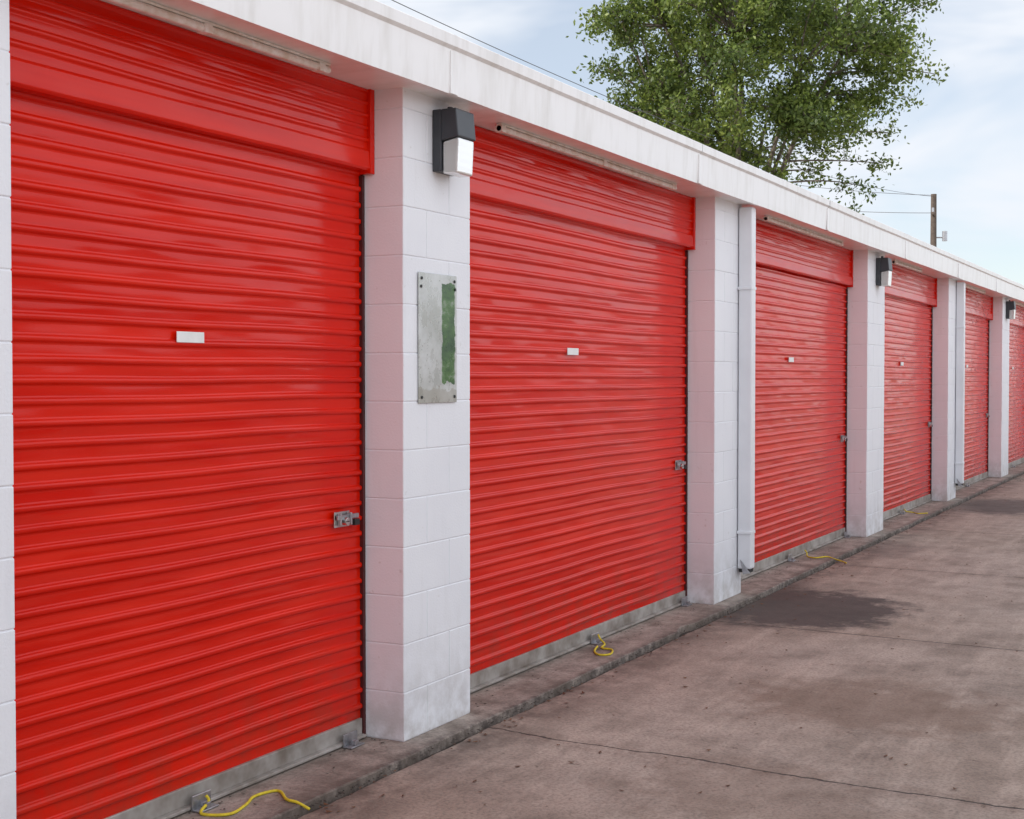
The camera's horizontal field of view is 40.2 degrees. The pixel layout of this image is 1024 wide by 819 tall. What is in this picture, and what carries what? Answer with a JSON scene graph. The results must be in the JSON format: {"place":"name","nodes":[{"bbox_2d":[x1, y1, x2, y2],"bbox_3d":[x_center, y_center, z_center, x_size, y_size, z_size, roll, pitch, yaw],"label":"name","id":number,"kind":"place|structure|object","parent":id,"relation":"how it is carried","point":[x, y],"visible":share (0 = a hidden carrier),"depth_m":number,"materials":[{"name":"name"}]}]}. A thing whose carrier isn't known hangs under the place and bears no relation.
{"place":"outdoors","nodes":[
{"label":"outdoors","id":0,"kind":"place"},
{"bbox_2d":[297,474,1023,818],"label":"concrete driveway","id":1,"kind":"structure","parent":0,"point":[838,700],"depth_m":6.33,"materials":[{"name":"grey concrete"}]},
{"bbox_2d":[171,462,1023,818],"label":"concrete sill","id":2,"kind":"structure","parent":1,"relation":"on","point":[325,778],"depth_m":6.82,"materials":[{"name":"grey concrete"}]},
{"bbox_2d":[0,0,15,818],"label":"block pier","id":3,"kind":"structure","parent":2,"relation":"on","point":[7,725],"depth_m":3.92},
{"bbox_2d":[0,49,14,776],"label":"pier mortar","id":4,"kind":"object","parent":3,"relation":"attached to","point":[6,414],"depth_m":3.92,"materials":[{"name":"white concrete"}]},
{"bbox_2d":[104,718,365,818],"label":"bottom bar","id":5,"kind":"object","parent":2,"relation":"on","point":[172,804],"visible":0.86,"depth_m":5.20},
{"bbox_2d":[199,789,309,816],"bbox_3d":[-0.924,1.396,4.946,0.357,0.070,0.222,-1,2,-42],"label":"yellow rope","id":6,"kind":"object","parent":2,"relation":"on","point":[281,792],"visible":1,"depth_m":4.97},
{"bbox_2d":[359,175,365,733],"bbox_3d":[-1.126,0.215,4.980,0.086,2.375,2.089,1,2,27],"label":"guide rail","id":7,"kind":"object","parent":2,"relation":"on","point":[362,439],"visible":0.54,"depth_m":5.88,"materials":[{"name":"metal"}]},
{"bbox_2d":[364,87,469,740],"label":"block pier","id":8,"kind":"structure","parent":2,"relation":"on","point":[391,331],"depth_m":5.89,"materials":[{"name":"white concrete"}]},
{"bbox_2d":[365,107,469,741],"bbox_3d":[-0.499,0.013,6.151,0.397,2.744,0.568,1,2,27],"label":"pier mortar","id":9,"kind":"object","parent":8,"relation":"attached to","point":[414,449],"visible":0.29,"depth_m":5.90,"materials":[{"name":"white concrete"}]},
{"bbox_2d":[418,272,456,402],"bbox_3d":[-0.319,-0.307,6.037,0.008,0.555,0.325,1,2,27],"label":"metal cover plate","id":10,"kind":"object","parent":8,"relation":"attached to","point":[437,338],"visible":1,"depth_m":6.03,"materials":[{"name":"metal"}]},
{"bbox_2d":[433,107,475,176],"bbox_3d":[-0.249,-1.157,6.026,0.128,0.295,0.160,1,2,27],"label":"wall lamp","id":11,"kind":"object","parent":8,"relation":"attached to","point":[454,138],"visible":1,"depth_m":5.97,"materials":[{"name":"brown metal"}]},
{"bbox_2d":[470,591,687,692],"bbox_3d":[0.411,1.294,7.938,0.046,0.078,3.316,1,2,27],"label":"bottom bar","id":12,"kind":"object","parent":2,"relation":"on","point":[488,676],"visible":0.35,"depth_m":7.71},
{"bbox_2d":[594,634,613,655],"bbox_3d":[0.513,1.317,7.817,0.110,0.051,0.388,0,1,4],"label":"yellow rope","id":13,"kind":"object","parent":2,"relation":"on","point":[602,647],"visible":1,"depth_m":7.79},
{"bbox_2d":[591,596,691,644],"bbox_3d":[0.827,1.292,8.646,0.045,0.054,1.578,1,2,27],"label":"floor bracket","id":14,"kind":"object","parent":2,"relation":"on","point":[595,639],"visible":1,"depth_m":8.01,"materials":[{"name":"metal"}]},
{"bbox_2d":[685,197,741,603],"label":"block pier","id":15,"kind":"structure","parent":2,"relation":"on","point":[710,399],"depth_m":9.38,"materials":[{"name":"white concrete"}]},
{"bbox_2d":[684,250,687,596],"bbox_3d":[0.383,0.145,7.918,0.086,2.375,3.366,1,2,27],"label":"guide rail","id":16,"kind":"object","parent":15,"relation":"attached to","point":[686,427],"visible":0.19,"depth_m":9.39,"materials":[{"name":"metal"}]},
{"bbox_2d":[687,209,738,604],"bbox_3d":[1.303,-0.071,9.660,0.397,2.744,0.572,1,2,27],"label":"pier mortar","id":17,"kind":"object","parent":15,"relation":"attached to","point":[713,422],"visible":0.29,"depth_m":9.39,"materials":[{"name":"white concrete"}]},
{"bbox_2d":[737,207,755,573],"bbox_3d":[1.636,-0.129,9.749,0.102,2.552,0.110,1,2,27],"label":"downspout","id":18,"kind":"object","parent":15,"relation":"attached to","point":[746,390],"visible":1,"depth_m":9.71,"materials":[{"name":"white paint"}]},
{"bbox_2d":[741,528,844,579],"bbox_3d":[2.318,1.205,11.650,0.046,0.078,3.771,1,2,27],"label":"bottom bar","id":19,"kind":"object","parent":2,"relation":"on","point":[778,558],"visible":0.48,"depth_m":11.77,"materials":[{"name":"grey metal"}]},
{"bbox_2d":[788,531,850,561],"bbox_3d":[2.743,1.203,12.377,0.045,0.054,1.992,1,2,27],"label":"floor bracket","id":20,"kind":"object","parent":2,"relation":"on","point":[790,559],"visible":1,"depth_m":11.55,"materials":[{"name":"metal"}]},
{"bbox_2d":[846,250,884,536],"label":"block pier","id":21,"kind":"structure","parent":2,"relation":"on","point":[865,365],"depth_m":13.30,"materials":[{"name":"white concrete"}]},
{"bbox_2d":[844,288,847,531],"bbox_3d":[2.291,0.056,11.630,0.086,2.375,3.821,1,2,27],"label":"guide rail","id":22,"kind":"object","parent":21,"relation":"attached to","point":[846,355],"visible":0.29,"depth_m":13.30,"materials":[{"name":"metal"}]},
{"bbox_2d":[847,258,883,536],"bbox_3d":[3.349,-0.166,13.642,0.397,2.744,0.724,1,2,27],"label":"pier mortar","id":23,"kind":"object","parent":21,"relation":"attached to","point":[869,408],"visible":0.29,"depth_m":13.29,"materials":[{"name":"white concrete"}]},
{"bbox_2d":[876,256,892,286],"bbox_3d":[3.603,-1.336,13.523,0.128,0.295,0.160,1,2,27],"label":"wall lamp","id":24,"kind":"object","parent":21,"relation":"attached to","point":[884,269],"visible":1,"depth_m":13.46,"materials":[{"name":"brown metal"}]},
{"bbox_2d":[883,494,931,520],"bbox_3d":[4.334,1.111,15.574,0.046,0.078,3.487,1,2,27],"label":"bottom bar","id":25,"kind":"object","parent":2,"relation":"on","point":[890,513],"visible":0.6,"depth_m":15.84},
{"bbox_2d":[931,278,956,500],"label":"block pier","id":26,"kind":"structure","parent":2,"relation":"on","point":[943,388],"depth_m":17.08,"materials":[{"name":"white concrete"}]},
{"bbox_2d":[930,307,932,493],"bbox_3d":[4.306,-0.038,15.554,0.086,2.375,3.537,1,2,27],"label":"guide rail","id":27,"kind":"object","parent":26,"relation":"attached to","point":[931,400],"visible":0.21,"depth_m":17.10,"materials":[{"name":"metal"}]},
{"bbox_2d":[932,286,955,484],"bbox_3d":[5.268,-0.256,17.377,0.397,2.744,0.584,1,2,27],"label":"pier mortar","id":28,"kind":"object","parent":26,"relation":"attached to","point":[943,401],"visible":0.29,"depth_m":17.08,"materials":[{"name":"white concrete"}]},
{"bbox_2d":[955,282,965,486],"bbox_3d":[5.604,-0.314,17.472,0.102,2.552,0.110,1,2,27],"label":"downspout","id":29,"kind":"object","parent":26,"relation":"attached to","point":[960,383],"visible":1,"depth_m":17.43,"materials":[{"name":"white paint"}]},
{"bbox_2d":[956,472,988,489],"bbox_3d":[6.312,1.019,19.424,0.046,0.078,3.887,1,2,27],"label":"bottom bar","id":30,"kind":"object","parent":2,"relation":"on","point":[979,477],"visible":0.58,"depth_m":20.04,"materials":[{"name":"grey metal"}]},
{"bbox_2d":[987,320,988,471],"bbox_3d":[6.284,-0.130,19.405,0.086,2.375,3.937,1,2,27],"label":"guide rail","id":31,"kind":"object","parent":2,"relation":"on","point":[988,400],"visible":0.28,"depth_m":21.13,"materials":[{"name":"metal"}]},
{"bbox_2d":[988,297,1009,476],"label":"block pier","id":32,"kind":"structure","parent":2,"relation":"on","point":[998,376],"depth_m":21.11,"materials":[{"name":"white concrete"}]},
{"bbox_2d":[988,302,1008,474],"bbox_3d":[7.374,-0.354,21.476,0.397,2.744,0.744,1,2,27],"label":"pier mortar","id":33,"kind":"object","parent":32,"relation":"attached to","point":[1005,409],"visible":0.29,"depth_m":21.13,"materials":[{"name":"white concrete"}]},
{"bbox_2d":[1006,300,1015,319],"bbox_3d":[7.623,-1.524,21.349,0.128,0.295,0.160,1,2,27],"label":"wall lamp","id":34,"kind":"object","parent":32,"relation":"attached to","point":[1010,309],"visible":1,"depth_m":21.29,"materials":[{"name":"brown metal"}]},
{"bbox_2d":[1008,457,1023,468],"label":"bottom bar","id":35,"kind":"object","parent":2,"relation":"on","point":[1017,461],"visible":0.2,"depth_m":23.91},
{"bbox_2d":[188,466,1020,818],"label":"fallen leaves","id":36,"kind":"object","parent":1,"relation":"on","point":[648,650],"visible":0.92,"depth_m":7.84,"materials":[{"name":"brown plant"}]},
{"bbox_2d":[319,476,1021,811],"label":"fallen leaves","id":37,"kind":"object","parent":1,"relation":"on","point":[684,686],"visible":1,"depth_m":6.74,"materials":[{"name":"brown plant"}]},
{"bbox_2d":[804,550,846,563],"bbox_3d":[2.628,1.234,11.723,0.439,0.073,0.138,1,2,37],"label":"yellow rope","id":38,"kind":"object","parent":1,"relation":"on","point":[823,557],"visible":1,"depth_m":11.74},
{"bbox_2d":[376,0,1023,284],"label":"sky","id":39,"kind":"structure","parent":0,"point":[965,148],"materials":[{"name":"blue"}]},
{"label":"ground","id":40,"kind":"structure","parent":0,"visible":0},
{"bbox_2d":[566,0,949,214],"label":"leafy tree","id":41,"kind":"object","parent":40,"relation":"on","point":[668,91],"visible":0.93,"depth_m":38.23,"materials":[{"name":"green plant"}]},
{"bbox_2d":[930,194,946,246],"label":"utility pole","id":42,"kind":"object","parent":40,"relation":"on","point":[933,235],"visible":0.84,"depth_m":59.71,"materials":[{"name":"brown wood"}]},
{"bbox_2d":[392,0,932,212],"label":"overhead wires","id":43,"kind":"object","parent":42,"relation":"attached to","point":[650,114],"visible":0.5,"depth_m":32.42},
{"bbox_3d":[3.240,-1.796,20.108,6.660,0.185,42.000,1,2,27],"label":"roof","id":44,"kind":"object","parent":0,"visible":0},
{"bbox_2d":[101,0,1023,307],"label":"soffit","id":45,"kind":"structure","parent":44,"relation":"attached to","point":[355,74],"depth_m":6.13,"materials":[{"name":"metal"}]},
{"bbox_2d":[10,56,374,174],"bbox_3d":[-1.085,-1.138,4.926,0.079,0.353,2.085,1,2,27],"label":"header lip","id":46,"kind":"object","parent":45,"relation":"attached to","point":[41,80],"visible":0.91,"depth_m":4.79,"materials":[{"name":"red metal"}]},
{"bbox_2d":[9,89,362,818],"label":"curtain","id":47,"kind":"object","parent":46,"relation":"hanging from","point":[187,581],"visible":0.96,"depth_m":4.84,"materials":[{"name":"red paint"}]},
{"bbox_2d":[176,331,203,342],"bbox_3d":[-1.127,-0.253,4.896,0.004,0.038,0.144,1,2,27],"label":"unit label","id":48,"kind":"object","parent":47,"relation":"attached to","point":[190,337],"visible":1,"depth_m":4.89,"materials":[{"name":"white plastic"}]},
{"bbox_2d":[334,510,348,527],"bbox_3d":[-0.700,0.451,5.746,0.004,0.064,0.110,1,2,27],"label":"latch plate","id":49,"kind":"object","parent":47,"relation":"attached to","point":[335,520],"visible":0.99,"depth_m":5.71,"materials":[{"name":"silver metal"}]},
{"bbox_2d":[336,512,358,525],"bbox_3d":[-0.675,0.450,5.764,0.024,0.052,0.155,1,2,27],"label":"latch bolt","id":50,"kind":"object","parent":47,"relation":"attached to","point":[340,517],"visible":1,"depth_m":5.76,"materials":[{"name":"silver metal"}]},
{"bbox_2d":[342,517,349,524],"bbox_3d":[-0.685,0.459,5.738,0.030,0.034,0.034,1,2,27],"label":"lock cylinder","id":51,"kind":"object","parent":50,"relation":"attached to","point":[344,520],"visible":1,"depth_m":5.73,"materials":[{"name":"metal"}]},
{"bbox_2d":[346,518,359,524],"bbox_3d":[-0.663,0.467,5.772,0.019,0.026,0.112,1,1,22],"label":"padlock","id":52,"kind":"object","parent":50,"relation":"attached to","point":[355,521],"visible":1,"depth_m":5.80,"materials":[{"name":"metal"}]},
{"bbox_2d":[9,0,368,148],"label":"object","id":53,"kind":"structure","parent":46,"relation":"attached to","point":[103,40],"depth_m":4.78,"materials":[{"name":"red paint"}]},
{"bbox_2d":[108,0,330,73],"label":"soffit strip light","id":54,"kind":"object","parent":45,"relation":"attached to","point":[202,26],"visible":1,"depth_m":4.76,"materials":[{"name":"white plastic"}]},
{"bbox_2d":[470,177,695,249],"bbox_3d":[0.425,-1.208,7.865,0.079,0.353,3.362,1,2,27],"label":"header lip","id":55,"kind":"object","parent":45,"relation":"attached to","point":[491,192],"visible":0.82,"depth_m":7.67,"materials":[{"name":"red metal"}]},
{"bbox_2d":[469,198,686,673],"bbox_3d":[0.405,0.078,7.908,0.020,2.368,3.338,1,2,27],"label":"curtain","id":56,"kind":"object","parent":55,"relation":"hanging from","point":[577,501],"visible":0.91,"depth_m":7.74,"materials":[{"name":"red paint"}]},
{"bbox_2d":[567,348,578,354],"bbox_3d":[0.338,-0.321,7.747,0.004,0.038,0.144,1,2,27],"label":"unit label","id":57,"kind":"object","parent":56,"relation":"attached to","point":[572,351],"visible":1,"depth_m":7.74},
{"bbox_2d":[677,461,685,468],"bbox_3d":[1.126,0.366,9.270,0.024,0.052,0.155,1,2,27],"label":"latch bolt","id":58,"kind":"object","parent":56,"relation":"attached to","point":[680,462],"visible":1,"depth_m":9.23,"materials":[{"name":"silver metal"}]},
{"bbox_2d":[471,125,692,233],"bbox_3d":[0.449,-1.255,7.855,0.012,0.256,3.337,1,2,27],"label":"door coil","id":59,"kind":"structure","parent":55,"relation":"attached to","point":[502,159],"depth_m":7.64,"materials":[{"name":"red paint"}]},
{"bbox_2d":[495,123,676,189],"bbox_3d":[0.474,-1.353,7.624,0.038,0.041,2.350,1,2,27],"label":"soffit strip light","id":60,"kind":"object","parent":45,"relation":"attached to","point":[535,139],"visible":1,"depth_m":7.37,"materials":[{"name":"white plastic"}]},
{"bbox_2d":[182,0,1023,301],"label":"fascia","id":61,"kind":"structure","parent":45,"relation":"attached to","point":[378,36],"depth_m":6.61,"materials":[{"name":"metal"}]},
{"bbox_2d":[763,215,843,245],"bbox_3d":[2.404,-1.443,11.381,0.038,0.041,2.300,1,2,27],"label":"soffit strip light","id":62,"kind":"object","parent":45,"relation":"attached to","point":[807,232],"visible":1,"depth_m":11.20,"materials":[{"name":"white plastic"}]},
{"bbox_2d":[756,250,852,286],"bbox_3d":[2.332,-1.297,11.577,0.079,0.353,3.817,1,2,27],"label":"header lip","id":63,"kind":"object","parent":45,"relation":"attached to","point":[777,263],"visible":0.73,"depth_m":11.76,"materials":[{"name":"red metal"}]},
{"bbox_2d":[754,265,846,562],"bbox_3d":[2.311,-0.011,11.621,0.020,2.366,3.793,1,2,27],"label":"curtain","id":64,"kind":"object","parent":63,"relation":"hanging from","point":[800,446],"visible":0.74,"depth_m":11.84,"materials":[{"name":"red paint"}]},
{"bbox_2d":[756,219,851,275],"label":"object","id":65,"kind":"structure","parent":63,"relation":"attached to","point":[779,241],"depth_m":11.69,"materials":[{"name":"red paint"}]},
{"bbox_2d":[892,260,921,272],"bbox_3d":[4.232,-1.528,14.938,0.038,0.041,1.440,1,2,27],"label":"soffit strip light","id":66,"kind":"object","parent":45,"relation":"attached to","point":[911,267],"visible":0.95,"depth_m":14.86,"materials":[{"name":"white plastic"}]},
{"bbox_2d":[885,278,936,306],"bbox_3d":[4.348,-1.391,15.501,0.079,0.353,3.533,1,2,27],"label":"header lip","id":67,"kind":"object","parent":45,"relation":"attached to","point":[907,295],"visible":0.69,"depth_m":15.80,"materials":[{"name":"red metal"}]},
{"bbox_2d":[883,295,931,511],"bbox_3d":[4.327,-0.102,15.544,0.020,2.360,3.509,1,2,27],"label":"curtain","id":68,"kind":"object","parent":67,"relation":"hanging from","point":[907,410],"visible":0.73,"depth_m":15.82,"materials":[{"name":"red paint"}]},
{"bbox_2d":[891,264,935,297],"bbox_3d":[4.372,-1.438,15.491,0.012,0.257,3.508,1,2,27],"label":"door coil","id":69,"kind":"structure","parent":67,"relation":"attached to","point":[905,279],"depth_m":15.81,"materials":[{"name":"red paint"}]},
{"bbox_2d":[966,285,985,293],"bbox_3d":[6.210,-1.620,18.789,0.038,0.041,1.840,1,2,27],"label":"soffit strip light","id":70,"kind":"object","parent":45,"relation":"attached to","point":[976,289],"visible":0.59,"depth_m":18.80,"materials":[{"name":"white plastic"}]},
{"bbox_2d":[965,297,992,319],"bbox_3d":[6.326,-1.483,19.351,0.079,0.353,3.933,1,2,27],"label":"header lip","id":71,"kind":"object","parent":45,"relation":"attached to","point":[977,313],"visible":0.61,"depth_m":20.05,"materials":[{"name":"red metal"}]},
{"bbox_2d":[964,314,988,479],"bbox_3d":[6.306,-0.199,19.394,0.022,2.366,3.909,1,2,27],"label":"curtain","id":72,"kind":"object","parent":71,"relation":"hanging from","point":[976,398],"visible":0.51,"depth_m":20.14,"materials":[{"name":"red paint"}]},
{"bbox_2d":[965,288,991,312],"bbox_3d":[6.350,-1.531,19.342,0.012,0.259,3.908,1,2,27],"label":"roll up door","id":73,"kind":"structure","parent":71,"relation":"attached to","point":[977,301],"depth_m":19.91,"materials":[{"name":"red paint"}]},
{"bbox_2d":[1010,319,1023,327],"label":"header lip","id":74,"kind":"object","parent":45,"relation":"attached to","point":[1014,322],"visible":0.41,"depth_m":23.55,"materials":[{"name":"red metal"}]},
{"bbox_2d":[1008,325,1023,462],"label":"curtain","id":75,"kind":"object","parent":74,"relation":"hanging from","point":[1016,402],"visible":0.59,"depth_m":23.96,"materials":[{"name":"red paint"}]},
{"bbox_2d":[1015,305,1023,321],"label":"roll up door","id":76,"kind":"structure","parent":74,"relation":"attached to","point":[1019,314],"depth_m":23.85,"materials":[{"name":"red paint"}]}
]}

